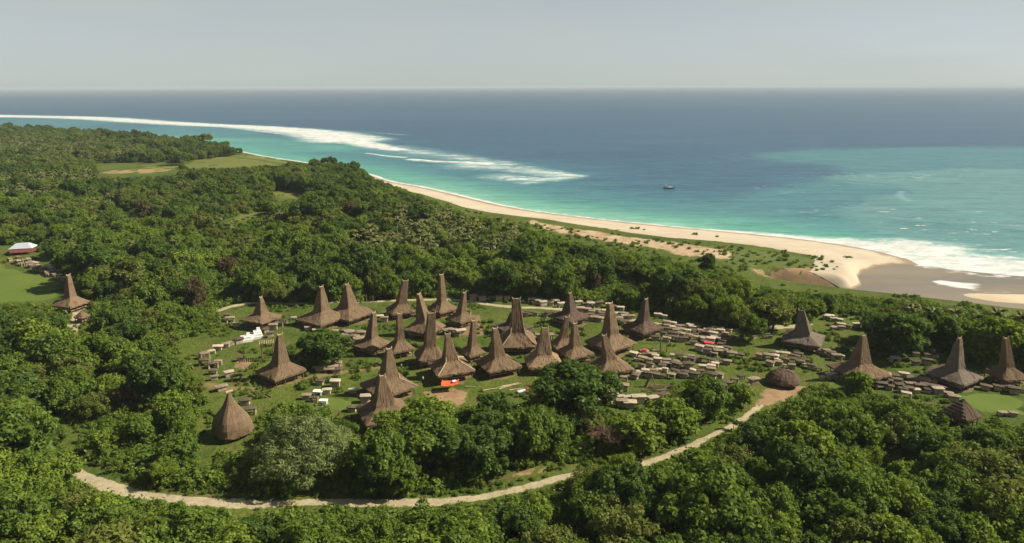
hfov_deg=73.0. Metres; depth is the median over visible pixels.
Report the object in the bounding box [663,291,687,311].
broadleaf tree
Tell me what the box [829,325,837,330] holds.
stone tomb
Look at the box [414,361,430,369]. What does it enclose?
worn ground
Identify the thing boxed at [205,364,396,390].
track
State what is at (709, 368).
stone tomb
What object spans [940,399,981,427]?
thatched house
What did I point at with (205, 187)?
broadleaf tree
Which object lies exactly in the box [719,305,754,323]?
broadleaf tree
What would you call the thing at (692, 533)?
broadleaf tree
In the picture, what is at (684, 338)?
stone tomb
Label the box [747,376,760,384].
stone tomb
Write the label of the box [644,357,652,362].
stone tomb
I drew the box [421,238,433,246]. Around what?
coconut palm
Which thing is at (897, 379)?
stone tomb
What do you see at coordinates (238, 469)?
broadleaf tree
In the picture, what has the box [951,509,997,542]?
broadleaf tree
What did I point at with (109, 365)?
broadleaf tree
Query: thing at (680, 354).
stone tomb
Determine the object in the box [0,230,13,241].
broadleaf tree
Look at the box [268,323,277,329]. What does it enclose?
stone tomb
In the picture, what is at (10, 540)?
broadleaf tree
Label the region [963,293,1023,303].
sandbar
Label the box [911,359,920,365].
stone tomb
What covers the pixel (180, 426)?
broadleaf tree
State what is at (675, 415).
broadleaf tree
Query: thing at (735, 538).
broadleaf tree
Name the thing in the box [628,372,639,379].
stone tomb
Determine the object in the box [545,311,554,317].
stone tomb
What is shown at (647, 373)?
stone tomb
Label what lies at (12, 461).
broadleaf tree
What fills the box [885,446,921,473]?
broadleaf tree
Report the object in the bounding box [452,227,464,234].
coconut palm
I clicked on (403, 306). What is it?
tower house
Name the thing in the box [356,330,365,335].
stone tomb
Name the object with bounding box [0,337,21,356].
broadleaf tree
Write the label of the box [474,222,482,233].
coconut palm
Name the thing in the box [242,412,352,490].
feathery tree
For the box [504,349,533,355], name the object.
worn ground
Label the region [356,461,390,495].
broadleaf tree
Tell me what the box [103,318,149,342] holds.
broadleaf tree
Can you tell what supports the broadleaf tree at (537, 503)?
on the ground at (208, 440)
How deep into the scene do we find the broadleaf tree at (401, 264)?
270.41 m
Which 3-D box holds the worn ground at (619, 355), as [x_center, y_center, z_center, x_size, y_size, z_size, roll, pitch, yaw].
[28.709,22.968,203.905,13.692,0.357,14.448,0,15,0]
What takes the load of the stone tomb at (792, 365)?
on the ground at (208, 440)
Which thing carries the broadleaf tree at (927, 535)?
on the ground at (208, 440)
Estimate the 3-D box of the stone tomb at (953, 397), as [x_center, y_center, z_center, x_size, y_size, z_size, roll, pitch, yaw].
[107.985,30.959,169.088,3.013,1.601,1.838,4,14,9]
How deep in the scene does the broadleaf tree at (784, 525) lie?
111.43 m
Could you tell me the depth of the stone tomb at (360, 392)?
173.10 m
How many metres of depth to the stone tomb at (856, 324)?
221.92 m
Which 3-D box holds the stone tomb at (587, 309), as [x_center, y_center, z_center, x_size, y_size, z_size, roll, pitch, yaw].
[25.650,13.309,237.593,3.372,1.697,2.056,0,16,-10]
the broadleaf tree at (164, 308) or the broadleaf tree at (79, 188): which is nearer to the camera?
the broadleaf tree at (164, 308)
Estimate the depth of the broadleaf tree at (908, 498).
118.56 m
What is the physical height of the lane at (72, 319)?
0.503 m
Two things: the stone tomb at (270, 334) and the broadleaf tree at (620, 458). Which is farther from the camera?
the stone tomb at (270, 334)
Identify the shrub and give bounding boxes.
[385,307,390,317]
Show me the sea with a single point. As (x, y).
(931, 176)
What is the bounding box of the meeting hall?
[8,242,36,254]
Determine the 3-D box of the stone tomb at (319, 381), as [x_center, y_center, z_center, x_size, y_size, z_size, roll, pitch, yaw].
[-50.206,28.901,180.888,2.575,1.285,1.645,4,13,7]
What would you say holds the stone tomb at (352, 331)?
on the ground at (208, 440)
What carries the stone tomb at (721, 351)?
on the ground at (208, 440)
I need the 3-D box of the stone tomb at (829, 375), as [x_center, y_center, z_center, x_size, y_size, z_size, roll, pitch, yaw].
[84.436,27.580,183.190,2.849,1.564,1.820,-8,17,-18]
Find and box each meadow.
[318,397,359,409]
[704,245,814,274]
[959,393,1023,414]
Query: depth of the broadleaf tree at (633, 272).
267.45 m
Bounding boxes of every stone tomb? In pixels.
[31,266,38,270]
[198,357,210,366]
[199,351,210,357]
[207,361,218,368]
[208,368,217,374]
[210,374,217,380]
[212,344,223,350]
[214,383,227,391]
[221,342,229,347]
[223,369,233,377]
[225,316,234,322]
[230,373,241,381]
[232,322,239,326]
[233,336,243,344]
[236,355,245,360]
[238,397,250,405]
[243,405,256,414]
[266,331,273,337]
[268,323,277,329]
[301,393,311,399]
[304,325,311,330]
[309,396,318,402]
[312,389,322,395]
[313,364,326,371]
[314,378,325,384]
[319,399,327,404]
[322,387,331,393]
[323,367,334,372]
[327,364,337,371]
[329,378,340,386]
[330,360,341,366]
[332,367,341,373]
[344,329,354,333]
[346,405,357,411]
[347,388,358,393]
[353,335,364,341]
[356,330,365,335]
[356,390,364,396]
[359,393,370,402]
[380,316,388,321]
[448,328,456,334]
[452,331,460,336]
[455,328,466,335]
[469,294,477,299]
[478,295,485,300]
[495,295,502,300]
[503,294,511,298]
[522,311,528,316]
[534,298,543,304]
[539,300,547,305]
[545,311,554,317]
[549,332,554,338]
[575,300,582,305]
[576,306,585,312]
[584,307,591,312]
[586,301,594,307]
[588,315,594,320]
[593,315,603,321]
[594,300,603,306]
[616,398,628,407]
[619,375,627,381]
[620,319,629,324]
[620,382,628,391]
[623,399,636,408]
[627,314,635,318]
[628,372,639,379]
[629,350,637,356]
[631,393,646,403]
[638,363,645,368]
[643,370,654,377]
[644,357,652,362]
[646,361,653,367]
[647,394,658,401]
[650,335,659,340]
[653,356,661,362]
[653,372,659,377]
[654,312,661,316]
[658,363,666,367]
[658,391,670,396]
[659,331,666,335]
[662,319,670,325]
[662,336,671,341]
[662,358,671,364]
[662,367,668,372]
[663,361,671,367]
[666,372,675,378]
[669,360,681,368]
[670,331,680,335]
[673,335,681,341]
[675,352,685,358]
[679,336,687,341]
[679,372,687,378]
[682,355,688,360]
[682,361,694,368]
[687,356,695,361]
[689,340,697,344]
[689,371,699,378]
[694,343,704,350]
[698,364,706,369]
[700,356,710,362]
[702,347,711,353]
[705,344,713,350]
[706,336,715,340]
[706,366,715,371]
[706,371,718,378]
[708,330,718,335]
[711,361,718,367]
[713,348,723,355]
[715,371,724,378]
[717,334,726,338]
[719,338,726,344]
[723,345,732,350]
[724,359,731,364]
[724,380,732,386]
[726,350,737,357]
[730,377,738,383]
[737,374,745,379]
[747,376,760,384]
[755,352,763,359]
[763,352,774,360]
[765,359,775,366]
[774,360,782,365]
[779,356,789,362]
[780,351,789,356]
[787,356,797,363]
[788,363,795,369]
[789,352,799,357]
[794,351,803,357]
[795,359,804,365]
[800,358,809,363]
[807,363,815,369]
[815,348,822,353]
[818,375,825,379]
[825,350,836,357]
[825,371,836,379]
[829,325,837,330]
[831,353,842,360]
[833,375,843,380]
[837,325,844,329]
[852,322,859,326]
[874,380,888,389]
[884,384,894,389]
[889,356,901,362]
[892,377,902,382]
[894,382,904,388]
[898,371,909,377]
[898,386,907,392]
[900,390,911,398]
[902,385,914,392]
[905,381,916,387]
[906,376,918,381]
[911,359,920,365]
[912,352,920,356]
[913,388,920,393]
[914,382,927,390]
[917,376,930,382]
[922,357,933,365]
[923,348,932,353]
[924,353,931,357]
[924,387,932,393]
[925,383,936,387]
[926,375,939,383]
[929,352,941,357]
[931,386,945,393]
[943,390,953,396]
[947,393,961,401]
[980,383,992,390]
[992,383,1004,390]
[996,410,1008,416]
[1002,384,1014,391]
[1007,385,1021,394]
[1008,410,1018,416]
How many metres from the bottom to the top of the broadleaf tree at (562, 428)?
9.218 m
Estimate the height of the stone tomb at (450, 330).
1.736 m
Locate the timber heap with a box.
[641,384,678,391]
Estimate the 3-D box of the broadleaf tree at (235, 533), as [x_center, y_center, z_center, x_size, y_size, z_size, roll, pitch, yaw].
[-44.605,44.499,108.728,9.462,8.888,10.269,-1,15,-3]
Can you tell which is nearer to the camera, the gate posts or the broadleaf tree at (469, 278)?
the gate posts
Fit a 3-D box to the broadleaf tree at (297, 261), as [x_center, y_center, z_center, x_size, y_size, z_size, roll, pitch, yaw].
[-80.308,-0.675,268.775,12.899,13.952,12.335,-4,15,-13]
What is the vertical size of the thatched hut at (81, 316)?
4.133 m
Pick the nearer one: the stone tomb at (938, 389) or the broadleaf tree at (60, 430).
the broadleaf tree at (60, 430)
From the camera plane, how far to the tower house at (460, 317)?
221.46 m
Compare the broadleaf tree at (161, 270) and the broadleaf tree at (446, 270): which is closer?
the broadleaf tree at (161, 270)
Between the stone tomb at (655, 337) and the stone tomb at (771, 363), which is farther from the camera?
the stone tomb at (655, 337)
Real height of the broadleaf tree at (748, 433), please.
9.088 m
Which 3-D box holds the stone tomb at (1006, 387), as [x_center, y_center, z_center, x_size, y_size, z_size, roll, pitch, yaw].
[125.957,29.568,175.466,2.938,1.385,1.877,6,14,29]
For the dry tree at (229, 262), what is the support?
on the ground at (208, 440)
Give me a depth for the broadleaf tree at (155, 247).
286.56 m
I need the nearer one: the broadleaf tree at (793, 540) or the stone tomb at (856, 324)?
the broadleaf tree at (793, 540)
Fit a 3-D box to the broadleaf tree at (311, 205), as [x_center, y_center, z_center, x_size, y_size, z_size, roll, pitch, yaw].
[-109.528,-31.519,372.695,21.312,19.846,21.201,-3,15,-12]
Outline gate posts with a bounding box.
[651,337,667,352]
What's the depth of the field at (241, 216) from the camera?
418.19 m
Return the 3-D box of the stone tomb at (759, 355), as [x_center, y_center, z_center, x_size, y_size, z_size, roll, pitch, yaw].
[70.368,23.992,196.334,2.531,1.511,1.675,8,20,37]
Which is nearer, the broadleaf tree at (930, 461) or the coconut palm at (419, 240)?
the broadleaf tree at (930, 461)
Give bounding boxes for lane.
[67,310,81,333]
[70,400,764,508]
[216,299,813,331]
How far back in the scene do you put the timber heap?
176.93 m
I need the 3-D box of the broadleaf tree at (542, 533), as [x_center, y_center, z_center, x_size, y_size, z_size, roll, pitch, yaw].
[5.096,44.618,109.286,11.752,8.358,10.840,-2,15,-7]
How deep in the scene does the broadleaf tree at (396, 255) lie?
279.33 m
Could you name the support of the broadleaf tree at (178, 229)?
on the ground at (208, 440)
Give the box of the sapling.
[725,418,739,429]
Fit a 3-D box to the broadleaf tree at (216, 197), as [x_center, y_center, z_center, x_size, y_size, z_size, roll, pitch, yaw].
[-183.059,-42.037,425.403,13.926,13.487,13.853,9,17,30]
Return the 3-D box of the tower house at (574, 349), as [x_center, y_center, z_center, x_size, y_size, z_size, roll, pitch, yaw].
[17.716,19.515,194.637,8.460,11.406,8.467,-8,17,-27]
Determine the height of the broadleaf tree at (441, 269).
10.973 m
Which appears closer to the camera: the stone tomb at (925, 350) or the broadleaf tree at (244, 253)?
the stone tomb at (925, 350)
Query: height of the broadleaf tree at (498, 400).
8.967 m
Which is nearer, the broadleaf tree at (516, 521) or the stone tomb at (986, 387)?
the broadleaf tree at (516, 521)
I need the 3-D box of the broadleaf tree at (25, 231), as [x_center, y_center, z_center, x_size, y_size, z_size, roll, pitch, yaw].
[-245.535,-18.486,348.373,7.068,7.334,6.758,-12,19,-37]
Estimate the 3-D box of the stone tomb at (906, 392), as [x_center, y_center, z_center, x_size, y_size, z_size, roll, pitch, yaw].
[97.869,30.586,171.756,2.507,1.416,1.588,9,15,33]
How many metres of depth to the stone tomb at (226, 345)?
206.23 m
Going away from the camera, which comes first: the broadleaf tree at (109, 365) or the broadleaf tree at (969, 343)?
the broadleaf tree at (109, 365)
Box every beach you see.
[372,176,896,287]
[808,253,917,288]
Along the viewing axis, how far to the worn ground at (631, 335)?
214.34 m
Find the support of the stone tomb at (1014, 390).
on the ground at (208, 440)
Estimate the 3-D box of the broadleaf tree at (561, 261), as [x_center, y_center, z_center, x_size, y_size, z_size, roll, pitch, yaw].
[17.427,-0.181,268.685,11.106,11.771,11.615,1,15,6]
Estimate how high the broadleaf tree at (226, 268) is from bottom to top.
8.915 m
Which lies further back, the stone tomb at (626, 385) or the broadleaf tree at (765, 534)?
the stone tomb at (626, 385)
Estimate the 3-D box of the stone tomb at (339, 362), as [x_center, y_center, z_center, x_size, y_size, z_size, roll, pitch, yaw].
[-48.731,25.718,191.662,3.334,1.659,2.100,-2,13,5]
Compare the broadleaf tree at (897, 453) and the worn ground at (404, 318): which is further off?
the worn ground at (404, 318)
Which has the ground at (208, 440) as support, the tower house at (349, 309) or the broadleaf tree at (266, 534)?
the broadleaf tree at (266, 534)
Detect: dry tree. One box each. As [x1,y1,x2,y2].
[112,383,139,407]
[132,199,150,217]
[180,276,207,304]
[216,255,236,278]
[341,200,356,215]
[587,272,601,287]
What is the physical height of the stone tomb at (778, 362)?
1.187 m
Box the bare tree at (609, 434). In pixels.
[588,423,628,444]
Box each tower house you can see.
[52,274,89,313]
[240,296,281,329]
[255,332,306,387]
[295,285,340,327]
[332,282,374,325]
[351,310,390,356]
[355,373,405,429]
[359,346,417,397]
[385,279,414,318]
[386,312,414,358]
[404,292,445,338]
[414,311,441,368]
[427,273,456,318]
[428,332,474,383]
[445,291,475,327]
[458,318,485,361]
[475,326,521,379]
[492,311,531,333]
[500,297,536,354]
[524,326,560,375]
[549,291,590,327]
[550,316,568,352]
[555,321,594,362]
[584,301,636,354]
[588,333,634,375]
[621,297,663,338]
[781,308,824,353]
[826,334,891,381]
[923,336,984,392]
[982,336,1023,385]
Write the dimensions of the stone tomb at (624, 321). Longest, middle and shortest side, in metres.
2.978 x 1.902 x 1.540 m
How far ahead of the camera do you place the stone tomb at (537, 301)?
245.94 m
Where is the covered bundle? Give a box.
[517,388,529,393]
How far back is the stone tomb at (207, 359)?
192.44 m
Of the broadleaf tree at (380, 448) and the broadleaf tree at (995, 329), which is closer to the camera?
the broadleaf tree at (380, 448)
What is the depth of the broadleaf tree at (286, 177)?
516.74 m
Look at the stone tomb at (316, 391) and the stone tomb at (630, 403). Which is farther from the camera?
the stone tomb at (316, 391)
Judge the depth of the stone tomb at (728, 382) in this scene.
177.72 m
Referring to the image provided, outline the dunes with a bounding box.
[523,220,731,258]
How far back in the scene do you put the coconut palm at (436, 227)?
343.18 m
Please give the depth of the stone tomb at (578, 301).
243.48 m
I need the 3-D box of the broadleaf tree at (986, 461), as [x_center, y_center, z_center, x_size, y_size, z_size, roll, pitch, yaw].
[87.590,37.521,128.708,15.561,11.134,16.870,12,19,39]
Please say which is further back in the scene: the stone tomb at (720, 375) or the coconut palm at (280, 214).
the coconut palm at (280, 214)
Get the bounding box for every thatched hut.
[74,311,89,323]
[212,389,253,443]
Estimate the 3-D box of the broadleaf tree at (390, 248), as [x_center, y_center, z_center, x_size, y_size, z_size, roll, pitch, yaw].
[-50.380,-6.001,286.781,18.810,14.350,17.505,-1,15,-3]
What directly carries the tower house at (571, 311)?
on the ground at (208, 440)
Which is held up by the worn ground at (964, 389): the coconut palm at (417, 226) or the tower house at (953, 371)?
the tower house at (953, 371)
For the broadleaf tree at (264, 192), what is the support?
on the ground at (208, 440)
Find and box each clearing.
[234,360,259,370]
[422,388,468,407]
[462,315,484,336]
[510,466,547,476]
[754,385,805,405]
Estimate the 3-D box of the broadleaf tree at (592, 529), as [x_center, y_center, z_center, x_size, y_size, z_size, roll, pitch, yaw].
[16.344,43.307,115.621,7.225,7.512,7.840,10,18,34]
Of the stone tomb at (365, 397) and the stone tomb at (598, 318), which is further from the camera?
the stone tomb at (598, 318)
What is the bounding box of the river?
[854,265,1023,308]
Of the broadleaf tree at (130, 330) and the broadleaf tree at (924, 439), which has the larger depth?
the broadleaf tree at (130, 330)
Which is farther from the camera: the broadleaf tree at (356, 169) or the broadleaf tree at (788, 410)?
the broadleaf tree at (356, 169)
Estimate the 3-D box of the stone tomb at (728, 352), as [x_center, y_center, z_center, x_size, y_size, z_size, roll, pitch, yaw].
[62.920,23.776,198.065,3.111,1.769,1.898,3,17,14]
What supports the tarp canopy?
on the ground at (208, 440)
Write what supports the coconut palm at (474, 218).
on the ground at (208, 440)
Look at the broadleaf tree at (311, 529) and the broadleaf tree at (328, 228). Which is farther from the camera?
the broadleaf tree at (328, 228)
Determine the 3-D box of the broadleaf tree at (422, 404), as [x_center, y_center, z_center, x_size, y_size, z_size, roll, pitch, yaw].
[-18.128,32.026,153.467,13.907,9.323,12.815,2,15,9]
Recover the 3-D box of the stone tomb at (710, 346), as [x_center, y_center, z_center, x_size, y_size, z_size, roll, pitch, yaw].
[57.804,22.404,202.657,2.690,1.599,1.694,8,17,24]
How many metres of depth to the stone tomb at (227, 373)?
184.94 m
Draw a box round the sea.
[0,86,1023,275]
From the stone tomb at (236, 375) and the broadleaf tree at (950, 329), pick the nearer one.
the stone tomb at (236, 375)
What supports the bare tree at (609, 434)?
on the ground at (208, 440)
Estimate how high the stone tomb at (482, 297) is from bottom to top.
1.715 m
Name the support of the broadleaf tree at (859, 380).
on the ground at (208, 440)
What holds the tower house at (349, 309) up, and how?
on the worn ground at (363, 321)
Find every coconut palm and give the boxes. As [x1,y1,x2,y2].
[103,192,114,198]
[169,239,182,247]
[224,222,233,228]
[275,211,286,218]
[352,233,362,240]
[360,228,368,234]
[363,229,376,241]
[365,235,376,240]
[366,223,379,231]
[394,209,404,214]
[394,216,403,232]
[397,224,410,235]
[403,231,413,243]
[413,237,424,244]
[414,221,424,228]
[417,224,428,230]
[419,218,427,224]
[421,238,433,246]
[422,232,434,247]
[431,225,440,230]
[436,211,446,219]
[443,235,452,242]
[445,213,454,225]
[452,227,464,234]
[457,219,467,226]
[464,222,475,229]
[468,215,478,221]
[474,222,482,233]
[485,233,499,249]
[494,216,505,225]
[499,231,510,240]
[506,221,518,234]
[507,225,518,241]
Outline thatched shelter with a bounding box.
[765,368,800,388]
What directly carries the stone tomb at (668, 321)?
on the ground at (208, 440)
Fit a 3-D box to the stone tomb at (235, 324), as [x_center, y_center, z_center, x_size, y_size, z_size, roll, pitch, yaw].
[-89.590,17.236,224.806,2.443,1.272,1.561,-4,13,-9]
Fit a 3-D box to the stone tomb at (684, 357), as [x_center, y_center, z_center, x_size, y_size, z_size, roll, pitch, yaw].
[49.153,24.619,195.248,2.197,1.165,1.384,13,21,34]
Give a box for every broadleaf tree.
[0,213,34,227]
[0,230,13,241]
[0,309,68,329]
[0,327,22,355]
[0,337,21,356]
[0,365,50,401]
[0,379,44,405]
[0,398,59,454]
[0,454,22,471]
[0,466,30,487]
[0,479,61,539]
[0,533,24,542]
[5,445,23,456]
[6,173,30,188]
[10,315,67,351]
[16,227,31,241]
[17,201,46,216]
[17,328,84,364]
[17,445,58,474]
[17,513,74,542]
[22,471,65,496]
[23,449,82,495]
[26,180,45,191]
[28,207,59,224]
[29,362,57,382]
[35,230,52,242]
[40,364,98,401]
[41,239,67,255]
[41,380,84,411]
[43,341,102,376]
[43,353,93,378]
[43,480,102,528]
[49,241,74,266]
[50,223,78,236]
[50,425,67,444]
[58,178,92,196]
[58,230,78,244]
[58,513,164,542]
[59,204,84,217]
[59,241,123,282]
[64,504,142,542]
[67,490,130,524]
[71,145,89,157]
[73,272,102,295]
[73,390,117,418]
[79,230,125,248]
[81,281,108,299]
[81,330,138,371]
[84,267,106,280]
[86,427,120,453]
[93,306,141,337]
[94,279,120,300]
[96,372,125,394]
[98,256,148,292]
[102,357,126,375]
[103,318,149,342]
[107,186,139,202]
[107,341,138,371]
[111,296,147,312]
[113,348,154,377]
[115,412,156,448]
[119,197,135,208]
[123,353,186,402]
[127,278,172,308]
[131,225,160,238]
[131,237,176,259]
[133,504,227,542]
[134,307,163,323]
[136,396,154,411]
[137,335,168,352]
[145,258,182,271]
[146,312,187,340]
[148,455,178,485]
[150,388,194,424]
[151,264,193,283]
[153,203,179,219]
[153,302,180,313]
[154,274,191,304]
[155,330,179,347]
[155,430,199,465]
[165,408,195,427]
[165,418,198,441]
[166,224,196,244]
[166,248,203,267]
[168,151,188,164]
[169,198,190,207]
[171,304,197,325]
[179,277,207,296]
[180,209,213,230]
[182,380,206,393]
[184,299,206,307]
[185,194,211,203]
[186,269,208,282]
[194,180,227,195]
[199,203,217,212]
[200,251,221,269]
[200,269,219,290]
[204,192,228,206]
[208,519,260,542]
[213,264,236,277]
[227,199,247,210]
[227,282,243,294]
[229,459,258,483]
[231,245,262,262]
[232,191,253,201]
[235,148,242,153]
[235,264,269,294]
[238,513,277,542]
[249,268,279,296]
[251,248,285,266]
[252,188,275,198]
[258,280,293,301]
[261,171,282,187]
[263,420,285,437]
[264,227,302,247]
[272,513,345,542]
[274,171,294,189]
[287,194,327,218]
[287,252,317,273]
[293,233,329,255]
[293,276,320,299]
[311,209,343,227]
[314,221,349,235]
[315,264,350,296]
[319,216,351,229]
[320,260,358,285]
[325,233,348,243]
[328,186,351,198]
[333,419,355,431]
[335,510,368,537]
[337,240,387,276]
[344,426,406,478]
[346,278,363,293]
[348,433,363,446]
[350,167,363,172]
[350,260,383,283]
[350,510,398,542]
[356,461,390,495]
[363,270,382,289]
[366,210,396,234]
[373,193,401,209]
[373,271,401,297]
[376,223,396,238]
[379,241,409,261]
[383,453,421,493]
[389,250,412,267]
[391,508,434,542]
[392,256,414,274]
[393,526,448,542]
[395,408,462,465]
[400,393,458,424]
[407,202,435,223]
[408,269,432,292]
[411,508,490,542]
[412,256,440,272]
[430,258,458,283]
[431,513,494,542]
[433,261,458,281]
[434,230,452,247]
[437,423,513,476]
[439,247,475,271]
[454,507,507,542]
[460,270,481,289]
[475,390,512,413]
[481,261,516,297]
[497,237,539,266]
[497,404,555,454]
[498,501,545,540]
[506,536,535,542]
[516,229,549,250]
[516,490,553,527]
[517,267,543,296]
[519,522,576,542]
[526,396,563,413]
[531,356,626,416]
[540,263,575,299]
[543,256,569,269]
[545,410,575,453]
[557,537,587,542]
[559,410,585,435]
[566,486,608,534]
[569,460,602,490]
[573,263,589,286]
[579,410,604,432]
[580,245,605,261]
[585,256,616,284]
[586,507,618,537]
[591,490,626,518]
[592,458,649,504]
[592,500,664,542]
[610,287,626,297]
[610,451,635,464]
[611,410,666,454]
[614,262,630,271]
[619,483,662,522]
[623,535,668,542]
[624,289,640,304]
[627,263,651,281]
[638,265,658,283]
[641,396,704,437]
[645,466,679,501]
[648,264,682,290]
[651,454,764,539]
[658,266,704,297]
[659,522,727,542]
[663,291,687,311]
[671,273,728,305]
[674,447,713,472]
[678,372,735,420]
[682,293,708,317]
[695,283,727,312]
[710,440,759,472]
[711,294,745,325]
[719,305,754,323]
[721,496,783,542]
[722,275,754,304]
[723,531,759,542]
[727,382,754,406]
[728,461,763,497]
[729,422,770,456]
[741,456,776,482]
[747,481,801,528]
[756,435,777,463]
[759,536,800,542]
[763,509,804,542]
[766,416,839,463]
[771,439,843,506]
[774,402,810,422]
[797,528,833,542]
[798,485,867,542]
[803,396,836,418]
[811,398,881,449]
[818,438,870,461]
[819,294,836,308]
[820,463,895,517]
[825,447,874,474]
[828,513,889,542]
[841,370,873,394]
[845,393,869,411]
[857,510,925,542]
[859,311,888,337]
[859,442,891,472]
[868,309,937,356]
[869,399,932,440]
[878,411,911,450]
[882,470,933,496]
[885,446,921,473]
[885,457,921,477]
[885,475,933,520]
[896,424,953,458]
[903,505,965,542]
[914,448,981,488]
[914,465,972,497]
[915,525,945,542]
[919,488,963,510]
[932,314,973,345]
[941,439,1023,485]
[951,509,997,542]
[954,480,990,521]
[959,423,1015,454]
[959,463,993,485]
[962,333,995,356]
[962,526,1003,542]
[967,485,1023,542]
[970,314,1023,361]
[971,473,1023,533]
[1013,342,1023,363]
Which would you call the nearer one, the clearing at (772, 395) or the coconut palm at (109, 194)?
the clearing at (772, 395)
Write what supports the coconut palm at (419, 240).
on the ground at (208, 440)
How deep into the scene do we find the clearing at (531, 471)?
138.64 m
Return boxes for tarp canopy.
[441,379,458,386]
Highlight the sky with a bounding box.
[0,0,1023,88]
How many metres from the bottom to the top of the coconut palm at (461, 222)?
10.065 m
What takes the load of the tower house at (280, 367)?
on the worn ground at (266, 382)
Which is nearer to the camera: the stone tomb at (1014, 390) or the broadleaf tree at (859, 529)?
the broadleaf tree at (859, 529)
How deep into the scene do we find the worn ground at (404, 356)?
198.46 m
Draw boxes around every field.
[0,264,60,302]
[98,168,176,173]
[129,155,286,167]
[228,212,267,221]
[274,190,301,199]
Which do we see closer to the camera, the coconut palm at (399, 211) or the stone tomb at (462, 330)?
the stone tomb at (462, 330)
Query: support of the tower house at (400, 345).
on the worn ground at (404, 356)
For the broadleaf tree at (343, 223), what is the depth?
337.79 m
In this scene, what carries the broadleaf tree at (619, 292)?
on the ground at (208, 440)
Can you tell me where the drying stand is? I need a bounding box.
[259,339,273,358]
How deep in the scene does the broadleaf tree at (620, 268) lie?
281.75 m
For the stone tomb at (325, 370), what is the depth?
187.03 m
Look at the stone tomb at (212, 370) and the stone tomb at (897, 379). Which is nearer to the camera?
the stone tomb at (897, 379)
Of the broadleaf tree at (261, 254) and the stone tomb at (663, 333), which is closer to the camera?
the stone tomb at (663, 333)
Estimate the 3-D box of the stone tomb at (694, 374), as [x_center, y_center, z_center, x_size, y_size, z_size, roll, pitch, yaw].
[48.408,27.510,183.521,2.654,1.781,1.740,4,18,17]
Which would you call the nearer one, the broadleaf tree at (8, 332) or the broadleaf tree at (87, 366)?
the broadleaf tree at (87, 366)
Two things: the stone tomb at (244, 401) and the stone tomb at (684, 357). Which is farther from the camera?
the stone tomb at (684, 357)
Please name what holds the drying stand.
on the ground at (208, 440)
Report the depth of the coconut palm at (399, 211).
380.46 m
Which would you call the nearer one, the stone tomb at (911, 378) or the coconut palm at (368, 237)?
the stone tomb at (911, 378)
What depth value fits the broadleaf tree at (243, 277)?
249.30 m
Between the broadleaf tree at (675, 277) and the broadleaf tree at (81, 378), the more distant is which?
the broadleaf tree at (675, 277)
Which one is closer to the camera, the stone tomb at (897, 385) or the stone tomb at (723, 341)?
the stone tomb at (897, 385)
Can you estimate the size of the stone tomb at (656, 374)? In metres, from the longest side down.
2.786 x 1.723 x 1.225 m
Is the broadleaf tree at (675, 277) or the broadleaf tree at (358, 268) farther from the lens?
the broadleaf tree at (358, 268)
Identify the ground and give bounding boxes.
[0,144,1023,542]
[62,307,85,313]
[244,321,278,329]
[260,376,301,385]
[300,323,340,329]
[338,316,369,325]
[357,348,385,355]
[358,420,402,431]
[365,392,412,399]
[388,314,415,320]
[395,353,411,358]
[407,332,441,340]
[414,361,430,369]
[430,372,474,384]
[478,367,517,379]
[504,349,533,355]
[523,364,541,375]
[553,320,586,327]
[589,346,628,357]
[625,332,659,339]
[784,343,820,353]
[832,369,882,388]
[937,381,978,392]
[987,377,1020,386]
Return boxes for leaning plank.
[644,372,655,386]
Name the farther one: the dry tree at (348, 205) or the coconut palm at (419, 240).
the dry tree at (348, 205)
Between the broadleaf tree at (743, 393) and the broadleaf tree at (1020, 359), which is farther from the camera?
the broadleaf tree at (1020, 359)
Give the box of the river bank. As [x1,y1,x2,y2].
[749,267,835,286]
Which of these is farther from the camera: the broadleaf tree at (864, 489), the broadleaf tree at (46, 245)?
the broadleaf tree at (46, 245)
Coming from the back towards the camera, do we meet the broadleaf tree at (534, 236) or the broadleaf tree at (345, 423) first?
the broadleaf tree at (534, 236)
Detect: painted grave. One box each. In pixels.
[240,332,252,342]
[251,327,262,339]
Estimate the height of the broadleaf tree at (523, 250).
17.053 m
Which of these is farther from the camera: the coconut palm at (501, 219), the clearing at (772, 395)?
the coconut palm at (501, 219)

